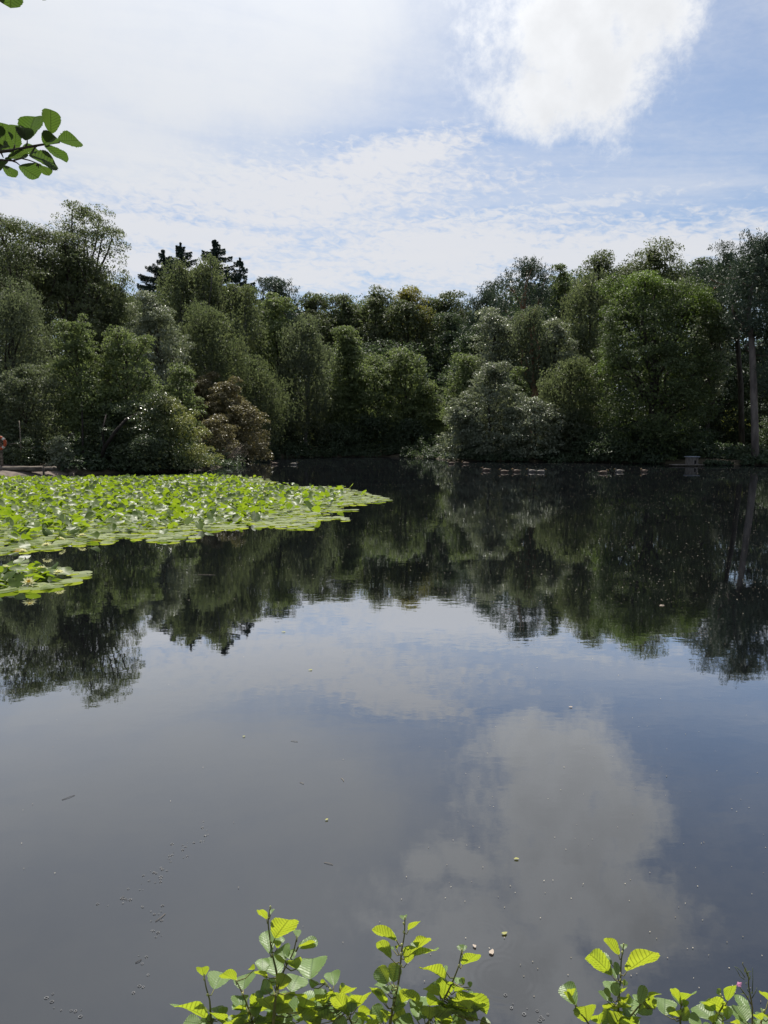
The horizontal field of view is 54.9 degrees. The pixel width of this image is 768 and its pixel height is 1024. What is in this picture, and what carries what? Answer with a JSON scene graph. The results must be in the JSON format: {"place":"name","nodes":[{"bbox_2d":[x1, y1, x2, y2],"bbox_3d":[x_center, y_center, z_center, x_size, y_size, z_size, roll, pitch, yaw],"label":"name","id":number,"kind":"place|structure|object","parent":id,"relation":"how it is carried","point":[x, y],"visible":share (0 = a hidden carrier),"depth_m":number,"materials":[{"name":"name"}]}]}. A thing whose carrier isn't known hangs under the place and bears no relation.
{"place":"outdoors","nodes":[
{"label":"outdoors","id":0,"kind":"place"},
{"bbox_2d":[0,464,81,476],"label":"beach","id":1,"kind":"structure","parent":0,"point":[15,473],"depth_m":38.15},
{"bbox_2d":[0,466,42,471],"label":"log","id":2,"kind":"object","parent":1,"relation":"on","point":[26,468],"visible":0.94,"depth_m":37.91,"materials":[{"name":"brown wood"}]},
{"bbox_2d":[0,457,767,1023],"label":"pond water","id":3,"kind":"structure","parent":0,"point":[428,715],"depth_m":4.85,"materials":[{"name":"liquid"}]},
{"bbox_2d":[0,586,16,590],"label":"lily pad","id":4,"kind":"object","parent":3,"relation":"on","point":[4,588],"visible":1,"depth_m":9.72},
{"bbox_2d":[8,574,24,587],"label":"lily leaf","id":5,"kind":"object","parent":4,"relation":"on","point":[13,583],"visible":0.97,"depth_m":9.83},
{"bbox_2d":[0,472,390,585],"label":"lily bed","id":6,"kind":"object","parent":3,"relation":"on","point":[122,494],"visible":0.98,"depth_m":21.67,"materials":[{"name":"plant"}]},
{"bbox_2d":[44,827,548,1021],"bbox_3d":[-0.544,1.724,2.800,2.002,0.003,1.111,5,8,40],"label":"foam","id":7,"kind":"object","parent":3,"relation":"on","point":[159,932],"visible":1,"depth_m":3.01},
{"bbox_2d":[27,463,767,996],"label":"floating debris","id":8,"kind":"object","parent":3,"relation":"on","point":[595,597],"visible":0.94,"depth_m":10.33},
{"bbox_2d":[0,0,767,408],"label":"sky","id":9,"kind":"structure","parent":0,"point":[336,147],"materials":[{"name":"blue"}]},
{"bbox_2d":[20,441,767,475],"bbox_3d":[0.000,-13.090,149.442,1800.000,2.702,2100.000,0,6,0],"label":"ground","id":10,"kind":"structure","parent":0,"point":[532,459],"depth_m":54.91,"materials":[{"name":"soil"}]},
{"bbox_2d":[3,437,42,465],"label":"bank shrub","id":11,"kind":"object","parent":10,"relation":"on","point":[27,443],"visible":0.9,"depth_m":40.17,"materials":[{"name":"green plant"}]},
{"bbox_2d":[0,275,69,438],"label":"willow tree","id":12,"kind":"object","parent":10,"relation":"on","point":[19,312],"visible":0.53,"depth_m":45.62,"materials":[{"name":"green plant"}]},
{"bbox_2d":[0,213,70,434],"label":"broadleaf tree","id":13,"kind":"object","parent":10,"relation":"on","point":[15,249],"visible":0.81,"depth_m":53.62,"materials":[{"name":"green plant"}]},
{"bbox_2d":[0,363,72,450],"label":"willow tree","id":14,"kind":"object","parent":10,"relation":"on","point":[35,415],"visible":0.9,"depth_m":42.56,"materials":[{"name":"green plant"}]},
{"bbox_2d":[0,0,82,179],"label":"overhanging alder","id":15,"kind":"object","parent":10,"relation":"on","point":[27,128],"visible":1,"depth_m":2.00,"materials":[{"name":"green plant"}]},
{"bbox_2d":[2,230,123,440],"bbox_3d":[-24.311,-12.620,57.216,8.789,16.926,7.844,0,6,0],"label":"broadleaf tree","id":16,"kind":"object","parent":10,"relation":"on","point":[68,313],"visible":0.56,"depth_m":55.61,"materials":[{"name":"green plant"}]},
{"bbox_2d":[44,435,82,467],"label":"bank shrub","id":17,"kind":"object","parent":10,"relation":"on","point":[60,444],"visible":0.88,"depth_m":39.85,"materials":[{"name":"green plant"}]},
{"bbox_2d":[41,313,108,437],"bbox_3d":[-18.190,-7.204,44.028,3.837,9.101,3.220,0,6,0],"label":"alder tree","id":18,"kind":"object","parent":10,"relation":"on","point":[75,344],"visible":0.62,"depth_m":43.36,"materials":[{"name":"green plant"}]},
{"bbox_2d":[43,199,130,432],"bbox_3d":[-23.205,-14.402,58.739,6.663,20.224,6.232,0,6,0],"label":"birch tree","id":19,"kind":"object","parent":10,"relation":"on","point":[81,211],"visible":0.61,"depth_m":57.72,"materials":[{"name":"green plant"}]},
{"bbox_2d":[56,370,130,450],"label":"alder tree","id":20,"kind":"object","parent":10,"relation":"on","point":[91,383],"visible":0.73,"depth_m":42.54,"materials":[{"name":"green plant"}]},
{"bbox_2d":[72,403,142,463],"bbox_3d":[-16.209,-4.450,43.140,4.290,3.941,3.891,0,6,0],"label":"rhododendron bush","id":21,"kind":"object","parent":10,"relation":"on","point":[108,422],"visible":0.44,"depth_m":42.48,"materials":[{"name":"green plant"}]},
{"bbox_2d":[85,273,145,403],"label":"birch tree","id":22,"kind":"object","parent":10,"relation":"on","point":[123,298],"visible":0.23,"depth_m":58.19,"materials":[{"name":"green plant"}]},
{"bbox_2d":[99,411,140,460],"bbox_3d":[-14.649,-4.078,41.278,1.299,3.144,2.512,5,8,42],"label":"leaning trunk","id":23,"kind":"object","parent":10,"relation":"on","point":[109,440],"visible":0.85,"depth_m":40.64,"materials":[{"name":"brown plant"}]},
{"bbox_2d":[87,324,164,430],"bbox_3d":[-15.520,-6.869,44.642,4.416,8.560,4.076,0,6,0],"label":"alder tree","id":24,"kind":"object","parent":10,"relation":"on","point":[126,374],"visible":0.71,"depth_m":43.94,"materials":[{"name":"green plant"}]},
{"bbox_2d":[110,290,170,432],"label":"dark tree","id":25,"kind":"object","parent":10,"relation":"on","point":[145,312],"visible":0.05,"depth_m":79.41,"materials":[{"name":"green plant"}]},
{"bbox_2d":[130,249,174,321],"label":"spruce tree","id":26,"kind":"object","parent":10,"relation":"on","point":[154,270],"visible":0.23,"depth_m":92.68,"materials":[{"name":"green plant"}]},
{"bbox_2d":[111,290,196,426],"bbox_3d":[-17.526,-10.274,56.358,6.415,12.814,5.841,0,6,0],"label":"willow tree","id":27,"kind":"object","parent":10,"relation":"on","point":[151,317],"visible":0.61,"depth_m":55.24,"materials":[{"name":"green plant"}]},
{"bbox_2d":[99,390,224,471],"bbox_3d":[-13.395,-4.691,42.698,6.919,4.563,6.257,4,7,31],"label":"rhododendron bush","id":28,"kind":"object","parent":10,"relation":"on","point":[158,412],"visible":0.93,"depth_m":41.76,"materials":[{"name":"green plant"}]},
{"bbox_2d":[152,257,209,381],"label":"birch tree","id":29,"kind":"object","parent":10,"relation":"on","point":[179,288],"visible":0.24,"depth_m":71.09,"materials":[{"name":"green plant"}]},
{"bbox_2d":[158,362,207,446],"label":"alder tree","id":30,"kind":"object","parent":10,"relation":"on","point":[182,373],"visible":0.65,"depth_m":49.27,"materials":[{"name":"green plant"}]},
{"bbox_2d":[168,242,197,319],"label":"spruce tree","id":31,"kind":"object","parent":10,"relation":"on","point":[181,253],"visible":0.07,"depth_m":95.81,"materials":[{"name":"green plant"}]},
{"bbox_2d":[171,966,229,1023],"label":"alder shoot","id":32,"kind":"object","parent":10,"relation":"on","point":[215,981],"visible":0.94,"depth_m":1.47,"materials":[{"name":"green plant"}]},
{"bbox_2d":[181,371,220,442],"bbox_3d":[-15.440,-8.027,61.422,5.005,7.428,4.405,0,6,0],"label":"brown rhododendron","id":33,"kind":"object","parent":10,"relation":"on","point":[202,385],"visible":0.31,"depth_m":60.76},
{"bbox_2d":[165,252,237,380],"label":"birch tree","id":34,"kind":"object","parent":10,"relation":"on","point":[201,269],"visible":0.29,"depth_m":71.99,"materials":[{"name":"green plant"}]},
{"bbox_2d":[168,298,266,436],"bbox_3d":[-15.134,-11.734,65.413,8.128,14.029,7.738,1,6,11],"label":"birch tree","id":35,"kind":"object","parent":10,"relation":"on","point":[218,361],"visible":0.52,"depth_m":63.98,"materials":[{"name":"green plant"}]},
{"bbox_2d":[194,414,240,458],"bbox_3d":[-12.009,-5.387,53.885,3.572,3.661,3.220,2,6,17],"label":"brown rhododendron","id":36,"kind":"object","parent":10,"relation":"on","point":[219,436],"visible":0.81,"depth_m":53.21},
{"bbox_2d":[200,239,241,316],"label":"spruce tree","id":37,"kind":"object","parent":10,"relation":"on","point":[216,250],"visible":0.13,"depth_m":92.98,"materials":[{"name":"green plant"}]},
{"bbox_2d":[201,375,253,459],"bbox_3d":[-12.543,-7.541,59.459,4.179,6.892,4.049,4,7,34],"label":"brown rhododendron","id":38,"kind":"object","parent":10,"relation":"on","point":[226,395],"visible":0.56,"depth_m":59.10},
{"bbox_2d":[200,274,269,412],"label":"birch tree","id":39,"kind":"object","parent":10,"relation":"on","point":[245,308],"visible":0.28,"depth_m":73.15,"materials":[{"name":"green plant"}]},
{"bbox_2d":[225,258,264,335],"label":"spruce tree","id":40,"kind":"object","parent":10,"relation":"on","point":[240,264],"visible":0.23,"depth_m":94.20,"materials":[{"name":"green plant"}]},
{"bbox_2d":[223,398,273,460],"bbox_3d":[-11.274,-6.507,58.590,5.141,5.027,4.478,0,6,0],"label":"brown rhododendron","id":41,"kind":"object","parent":10,"relation":"on","point":[247,415],"visible":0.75,"depth_m":58.11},
{"bbox_2d":[219,964,278,1023],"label":"alder shoot","id":42,"kind":"object","parent":10,"relation":"on","point":[254,1007],"visible":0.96,"depth_m":1.44,"materials":[{"name":"green plant"}]},
{"bbox_2d":[217,354,298,455],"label":"birch tree","id":43,"kind":"object","parent":10,"relation":"on","point":[274,405],"visible":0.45,"depth_m":67.61,"materials":[{"name":"green plant"}]},
{"bbox_2d":[250,291,299,416],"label":"birch tree","id":44,"kind":"object","parent":10,"relation":"on","point":[279,306],"visible":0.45,"depth_m":77.72,"materials":[{"name":"green plant"}]},
{"bbox_2d":[243,321,310,434],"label":"dark tree","id":45,"kind":"object","parent":10,"relation":"on","point":[282,377],"visible":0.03,"depth_m":89.94,"materials":[{"name":"green plant"}]},
{"bbox_2d":[254,275,305,406],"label":"tree","id":46,"kind":"object","parent":10,"relation":"on","point":[276,285],"visible":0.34,"depth_m":100.44,"materials":[{"name":"green plant"}]},
{"bbox_2d":[254,905,316,1023],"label":"alder shoot","id":47,"kind":"object","parent":10,"relation":"on","point":[300,1004],"visible":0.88,"depth_m":1.43,"materials":[{"name":"green plant"}]},
{"bbox_2d":[263,423,309,450],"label":"bank bush","id":48,"kind":"object","parent":10,"relation":"on","point":[285,438],"visible":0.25,"depth_m":76.20,"materials":[{"name":"green plant"}]},
{"bbox_2d":[260,929,317,1023],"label":"alder shoot","id":49,"kind":"object","parent":10,"relation":"on","point":[290,982],"visible":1,"depth_m":1.40,"materials":[{"name":"green plant"}]},
{"bbox_2d":[269,313,343,446],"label":"birch tree","id":50,"kind":"object","parent":10,"relation":"on","point":[313,407],"visible":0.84,"depth_m":74.56,"materials":[{"name":"green plant"}]},
{"bbox_2d":[286,291,355,438],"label":"oak tree","id":51,"kind":"object","parent":10,"relation":"on","point":[312,304],"visible":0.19,"depth_m":104.70,"materials":[{"name":"green plant"}]},
{"bbox_2d":[297,956,370,1023],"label":"alder shoot","id":52,"kind":"object","parent":10,"relation":"on","point":[341,1001],"visible":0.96,"depth_m":1.42,"materials":[{"name":"green plant"}]},
{"bbox_2d":[305,383,364,444],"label":"alder tree","id":53,"kind":"object","parent":10,"relation":"on","point":[332,390],"visible":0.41,"depth_m":76.86,"materials":[{"name":"green plant"}]},
{"bbox_2d":[302,293,383,388],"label":"oak tree","id":54,"kind":"object","parent":10,"relation":"on","point":[346,307],"visible":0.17,"depth_m":105.88,"materials":[{"name":"green plant"}]},
{"bbox_2d":[312,325,377,443],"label":"alder tree","id":55,"kind":"object","parent":10,"relation":"on","point":[348,349],"visible":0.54,"depth_m":78.03,"materials":[{"name":"green plant"}]},
{"bbox_2d":[338,352,406,448],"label":"alder tree","id":56,"kind":"object","parent":10,"relation":"on","point":[373,369],"visible":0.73,"depth_m":77.00,"materials":[{"name":"green plant"}]},
{"bbox_2d":[348,284,404,410],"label":"oak tree","id":57,"kind":"object","parent":10,"relation":"on","point":[377,301],"visible":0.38,"depth_m":104.35,"materials":[{"name":"green plant"}]},
{"bbox_2d":[316,336,447,440],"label":"dark tree","id":58,"kind":"object","parent":10,"relation":"on","point":[380,351],"visible":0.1,"depth_m":89.64,"materials":[{"name":"green plant"}]},
{"bbox_2d":[0,250,767,442],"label":"wood","id":59,"kind":"object","parent":10,"relation":"on","point":[542,304],"visible":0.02,"depth_m":124.29,"materials":[{"name":"green plant"}]},
{"bbox_2d":[2,423,767,472],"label":"undergrowth","id":60,"kind":"object","parent":10,"relation":"on","point":[92,462],"visible":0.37,"depth_m":56.10,"materials":[{"name":"green plant"}]},
{"bbox_2d":[366,915,438,1023],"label":"alder shoot","id":61,"kind":"object","parent":10,"relation":"on","point":[383,975],"visible":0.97,"depth_m":1.39,"materials":[{"name":"green plant"}]},
{"bbox_2d":[364,285,446,418],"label":"oak tree","id":62,"kind":"object","parent":10,"relation":"on","point":[405,307],"visible":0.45,"depth_m":101.98,"materials":[{"name":"green plant"}]},
{"bbox_2d":[374,418,440,453],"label":"bank bush","id":63,"kind":"object","parent":10,"relation":"on","point":[405,425],"visible":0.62,"depth_m":75.80,"materials":[{"name":"green plant"}]},
{"bbox_2d":[377,346,440,444],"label":"alder tree","id":64,"kind":"object","parent":10,"relation":"on","point":[403,360],"visible":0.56,"depth_m":78.02,"materials":[{"name":"green plant"}]},
{"bbox_2d":[398,382,448,446],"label":"alder tree","id":65,"kind":"object","parent":10,"relation":"on","point":[410,410],"visible":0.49,"depth_m":77.23,"materials":[{"name":"green plant"}]},
{"bbox_2d":[423,409,459,445],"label":"bank bush","id":66,"kind":"object","parent":10,"relation":"on","point":[441,428],"visible":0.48,"depth_m":76.27,"materials":[{"name":"green plant"}]},
{"bbox_2d":[395,944,490,1023],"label":"alder shoot","id":67,"kind":"object","parent":10,"relation":"on","point":[461,1005],"visible":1,"depth_m":1.36,"materials":[{"name":"green plant"}]},
{"bbox_2d":[410,290,477,413],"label":"oak tree","id":68,"kind":"object","parent":10,"relation":"on","point":[444,305],"visible":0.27,"depth_m":104.50,"materials":[{"name":"green plant"}]},
{"bbox_2d":[423,312,469,421],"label":"oak tree","id":69,"kind":"object","parent":10,"relation":"on","point":[449,332],"visible":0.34,"depth_m":97.59,"materials":[{"name":"green plant"}]},
{"bbox_2d":[433,397,486,459],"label":"silver willow","id":70,"kind":"object","parent":10,"relation":"on","point":[454,409],"visible":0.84,"depth_m":62.05,"materials":[{"name":"green plant"}]},
{"bbox_2d":[437,352,491,444],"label":"alder tree","id":71,"kind":"object","parent":10,"relation":"on","point":[467,362],"visible":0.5,"depth_m":68.65,"materials":[{"name":"green plant"}]},
{"bbox_2d":[434,321,506,430],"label":"dark tree","id":72,"kind":"object","parent":10,"relation":"on","point":[465,341],"visible":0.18,"depth_m":79.97,"materials":[{"name":"green plant"}]},
{"bbox_2d":[450,280,514,368],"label":"pine tree","id":73,"kind":"object","parent":10,"relation":"on","point":[480,303],"visible":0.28,"depth_m":87.40,"materials":[{"name":"green plant"}]},
{"bbox_2d":[453,361,528,458],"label":"silver willow","id":74,"kind":"object","parent":10,"relation":"on","point":[493,371],"visible":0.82,"depth_m":61.46,"materials":[{"name":"green plant"}]},
{"bbox_2d":[467,306,526,427],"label":"willow tree","id":75,"kind":"object","parent":10,"relation":"on","point":[498,324],"visible":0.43,"depth_m":70.02,"materials":[{"name":"green plant"}]},
{"bbox_2d":[498,366,532,423],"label":"alder tree","id":76,"kind":"object","parent":10,"relation":"on","point":[517,378],"visible":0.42,"depth_m":64.71,"materials":[{"name":"green plant"}]},
{"bbox_2d":[480,256,567,371],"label":"deciduous tree","id":77,"kind":"object","parent":10,"relation":"on","point":[531,272],"visible":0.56,"depth_m":80.95,"materials":[{"name":"green plant"}]},
{"bbox_2d":[484,306,567,434],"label":"dark tree","id":78,"kind":"object","parent":10,"relation":"on","point":[546,312],"visible":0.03,"depth_m":77.20,"materials":[{"name":"green plant"}]},
{"bbox_2d":[503,303,558,441],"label":"birch tree","id":79,"kind":"object","parent":10,"relation":"on","point":[532,343],"visible":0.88,"depth_m":68.12,"materials":[{"name":"green plant"}]},
{"bbox_2d":[499,396,575,458],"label":"silver willow","id":80,"kind":"object","parent":10,"relation":"on","point":[534,405],"visible":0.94,"depth_m":59.50,"materials":[{"name":"green plant"}]},
{"bbox_2d":[534,317,580,421],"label":"willow tree","id":81,"kind":"object","parent":10,"relation":"on","point":[558,330],"visible":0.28,"depth_m":69.22,"materials":[{"name":"green plant"}]},
{"bbox_2d":[545,263,578,374],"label":"sycamore tree","id":82,"kind":"object","parent":10,"relation":"on","point":[562,287],"visible":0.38,"depth_m":79.60,"materials":[{"name":"green plant"}]},
{"bbox_2d":[535,355,609,450],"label":"weeping birch","id":83,"kind":"object","parent":10,"relation":"on","point":[551,391],"visible":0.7,"depth_m":60.50,"materials":[{"name":"green plant"}]},
{"bbox_2d":[544,409,603,458],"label":"silver willow","id":84,"kind":"object","parent":10,"relation":"on","point":[571,415],"visible":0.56,"depth_m":59.72,"materials":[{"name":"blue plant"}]},
{"bbox_2d":[558,981,610,1023],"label":"alder shoot","id":85,"kind":"object","parent":10,"relation":"on","point":[568,992],"visible":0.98,"depth_m":1.46,"materials":[{"name":"green plant"}]},
{"bbox_2d":[563,424,618,459],"bbox_3d":[17.038,-5.586,59.581,5.223,3.025,5.192,4,7,31],"label":"dark bush","id":86,"kind":"object","parent":10,"relation":"on","point":[581,447],"visible":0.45,"depth_m":58.84,"materials":[{"name":"green plant"}]},
{"bbox_2d":[553,263,630,422],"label":"birch tree","id":87,"kind":"object","parent":10,"relation":"on","point":[580,332],"visible":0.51,"depth_m":71.28,"materials":[{"name":"green plant"}]},
{"bbox_2d":[563,249,631,427],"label":"oak tree","id":88,"kind":"object","parent":10,"relation":"on","point":[598,261],"visible":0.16,"depth_m":83.09,"materials":[{"name":"green plant"}]},
{"bbox_2d":[585,938,659,1023],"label":"alder shoot","id":89,"kind":"object","parent":10,"relation":"on","point":[598,959],"visible":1,"depth_m":1.43,"materials":[{"name":"green plant"}]},
{"bbox_2d":[620,985,658,1023],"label":"alder shoot","id":90,"kind":"object","parent":10,"relation":"on","point":[644,1003],"visible":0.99,"depth_m":1.41,"materials":[{"name":"green plant"}]},
{"bbox_2d":[586,418,699,461],"bbox_3d":[19.996,-5.622,57.611,9.117,3.537,6.314,0,6,0],"label":"dark bush","id":91,"kind":"object","parent":10,"relation":"on","point":[656,441],"visible":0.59,"depth_m":56.54,"materials":[{"name":"green plant"}]},
{"bbox_2d":[573,269,733,460],"bbox_3d":[21.039,-11.649,57.937,11.464,15.461,12.451,0,6,0],"label":"domed beech","id":92,"kind":"object","parent":10,"relation":"on","point":[669,355],"visible":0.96,"depth_m":55.93,"materials":[{"name":"green plant"}]},
{"bbox_2d":[608,236,700,414],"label":"oak tree","id":93,"kind":"object","parent":10,"relation":"on","point":[654,255],"visible":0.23,"depth_m":80.79,"materials":[{"name":"green plant"}]},
{"bbox_2d":[655,988,696,1023],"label":"alder shoot","id":94,"kind":"object","parent":10,"relation":"on","point":[666,1007],"visible":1,"depth_m":1.44,"materials":[{"name":"green plant"}]},
{"bbox_2d":[660,257,733,403],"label":"oak tree","id":95,"kind":"object","parent":10,"relation":"on","point":[700,262],"visible":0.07,"depth_m":79.73,"materials":[{"name":"green plant"}]},
{"bbox_2d":[676,426,725,455],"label":"dark bush","id":96,"kind":"object","parent":10,"relation":"on","point":[709,438],"visible":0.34,"depth_m":57.23,"materials":[{"name":"green plant"}]},
{"bbox_2d":[687,291,733,444],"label":"birch tree","id":97,"kind":"object","parent":10,"relation":"on","point":[720,390],"visible":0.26,"depth_m":58.69,"materials":[{"name":"green plant"}]},
{"bbox_2d":[659,310,766,445],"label":"dark tree","id":98,"kind":"object","parent":10,"relation":"on","point":[726,401],"visible":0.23,"depth_m":71.47,"materials":[{"name":"green plant"}]},
{"bbox_2d":[689,985,736,1023],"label":"alder shoot","id":99,"kind":"object","parent":10,"relation":"on","point":[707,1008],"visible":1,"depth_m":1.40,"materials":[{"name":"green plant"}]},
{"bbox_2d":[689,239,757,445],"bbox_3d":[27.146,-12.622,58.983,5.228,17.213,5.486,-3,6,-24],"label":"pine tree","id":100,"kind":"object","parent":10,"relation":"on","point":[718,269],"visible":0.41,"depth_m":58.52,"materials":[{"name":"green plant"}]},
{"bbox_2d":[710,228,767,458],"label":"pine tree","id":101,"kind":"object","parent":10,"relation":"on","point":[758,250],"visible":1,"depth_m":52.69,"materials":[{"name":"green plant"}]},
{"bbox_2d":[718,338,767,445],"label":"dark tree","id":102,"kind":"object","parent":10,"relation":"on","point":[764,408],"visible":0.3,"depth_m":68.63,"materials":[{"name":"green plant"}]},
{"bbox_2d":[721,442,767,459],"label":"dark bush","id":103,"kind":"object","parent":10,"relation":"on","point":[742,449],"visible":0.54,"depth_m":54.28,"materials":[{"name":"green plant"}]},
{"bbox_2d":[725,991,767,1023],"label":"alder shoot","id":104,"kind":"object","parent":10,"relation":"on","point":[742,1012],"visible":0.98,"depth_m":1.38,"materials":[{"name":"green plant"}]},
{"bbox_2d":[736,963,756,1023],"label":"willowherb","id":105,"kind":"object","parent":10,"relation":"on","point":[740,983],"visible":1,"depth_m":1.31,"materials":[{"name":"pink plant"}]},
{"bbox_2d":[750,415,767,447],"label":"dark bush","id":106,"kind":"object","parent":10,"relation":"on","point":[762,435],"visible":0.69,"depth_m":57.63,"materials":[{"name":"green plant"}]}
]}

